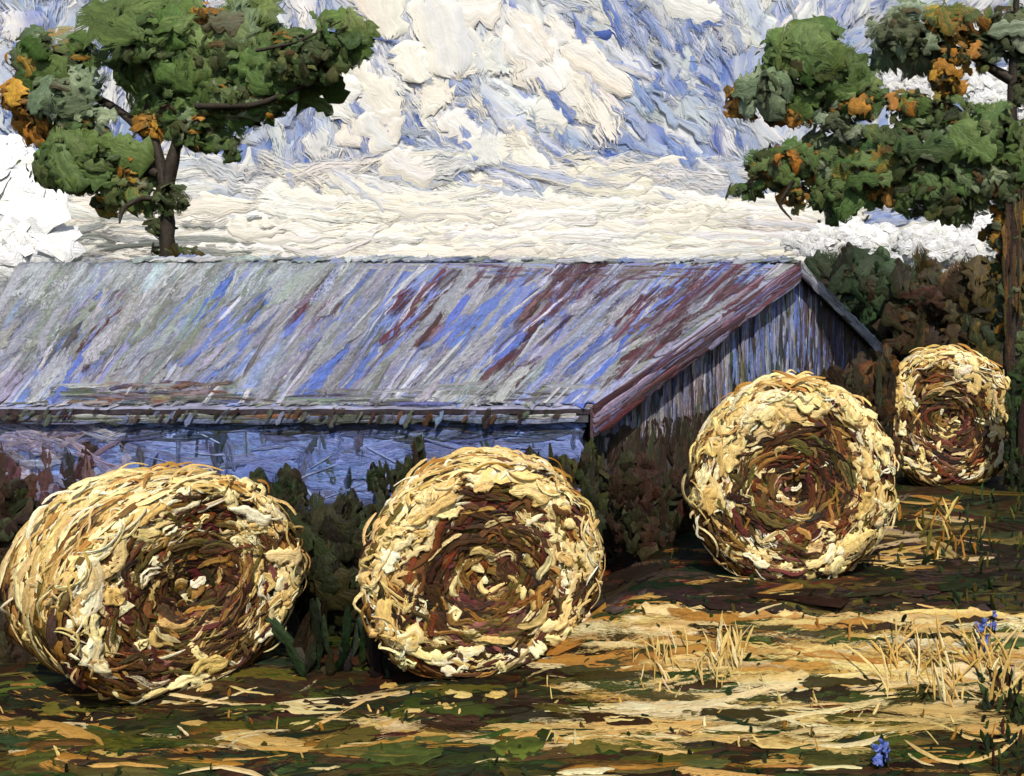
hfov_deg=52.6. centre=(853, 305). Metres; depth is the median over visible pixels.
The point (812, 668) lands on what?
straw
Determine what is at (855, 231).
cloud
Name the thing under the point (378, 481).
shrub
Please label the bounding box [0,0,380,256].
tree
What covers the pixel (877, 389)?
shrub
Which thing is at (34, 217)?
cloud
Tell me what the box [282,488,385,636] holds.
shrub
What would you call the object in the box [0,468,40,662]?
shrub
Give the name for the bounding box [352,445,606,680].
hay bale
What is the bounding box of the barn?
[0,253,881,510]
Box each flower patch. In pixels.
[871,738,889,768]
[974,611,997,651]
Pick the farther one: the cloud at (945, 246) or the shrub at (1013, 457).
the cloud at (945, 246)
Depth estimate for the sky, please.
576.88 m
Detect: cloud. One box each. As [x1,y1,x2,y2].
[0,133,86,284]
[780,215,899,260]
[872,68,932,101]
[893,210,996,269]
[959,67,1023,120]
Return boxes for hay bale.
[0,461,310,705]
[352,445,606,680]
[681,369,899,579]
[893,343,1009,485]
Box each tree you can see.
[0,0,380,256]
[723,0,1023,382]
[804,242,920,375]
[870,241,961,361]
[941,252,1023,372]
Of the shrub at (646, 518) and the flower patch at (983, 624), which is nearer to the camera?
the flower patch at (983, 624)
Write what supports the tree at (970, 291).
on the ground at (628, 576)
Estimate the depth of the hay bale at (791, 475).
10.88 m
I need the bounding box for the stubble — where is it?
[0,493,1023,759]
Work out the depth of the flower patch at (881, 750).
7.87 m
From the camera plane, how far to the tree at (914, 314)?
38.09 m
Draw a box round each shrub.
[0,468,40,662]
[228,463,308,514]
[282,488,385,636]
[366,434,426,503]
[524,437,617,565]
[605,450,695,560]
[818,343,907,479]
[999,693,1023,726]
[1002,364,1023,492]
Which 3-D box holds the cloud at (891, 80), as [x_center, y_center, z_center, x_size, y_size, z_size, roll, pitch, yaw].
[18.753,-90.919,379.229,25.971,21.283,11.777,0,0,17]
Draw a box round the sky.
[0,0,1023,274]
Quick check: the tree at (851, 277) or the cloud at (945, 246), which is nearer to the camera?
the tree at (851, 277)
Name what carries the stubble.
on the ground at (628, 576)
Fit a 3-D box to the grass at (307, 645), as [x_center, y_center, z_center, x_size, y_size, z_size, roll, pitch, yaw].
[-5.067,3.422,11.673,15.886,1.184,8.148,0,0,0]
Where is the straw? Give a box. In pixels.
[0,494,1023,775]
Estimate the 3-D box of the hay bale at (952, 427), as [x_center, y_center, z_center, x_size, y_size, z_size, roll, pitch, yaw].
[1.683,1.986,16.997,2.624,2.639,1.546,0,0,0]
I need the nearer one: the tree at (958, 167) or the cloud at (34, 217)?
the tree at (958, 167)
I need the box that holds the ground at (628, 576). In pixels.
[0,470,1023,775]
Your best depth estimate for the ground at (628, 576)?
9.41 m
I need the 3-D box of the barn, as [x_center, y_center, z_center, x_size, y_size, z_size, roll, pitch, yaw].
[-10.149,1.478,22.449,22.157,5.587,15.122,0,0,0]
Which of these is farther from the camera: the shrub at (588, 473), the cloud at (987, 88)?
the cloud at (987, 88)
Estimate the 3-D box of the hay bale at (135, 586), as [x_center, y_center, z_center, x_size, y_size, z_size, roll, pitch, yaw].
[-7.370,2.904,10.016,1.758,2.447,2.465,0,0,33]
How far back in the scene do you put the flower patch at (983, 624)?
9.98 m
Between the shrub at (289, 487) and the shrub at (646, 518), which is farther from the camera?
the shrub at (289, 487)
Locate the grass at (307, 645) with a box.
[1,483,1023,775]
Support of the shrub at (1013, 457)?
on the ground at (628, 576)
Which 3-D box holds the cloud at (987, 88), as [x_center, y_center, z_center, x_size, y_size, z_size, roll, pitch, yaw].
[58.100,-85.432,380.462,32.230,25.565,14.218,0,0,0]
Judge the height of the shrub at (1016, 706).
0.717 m

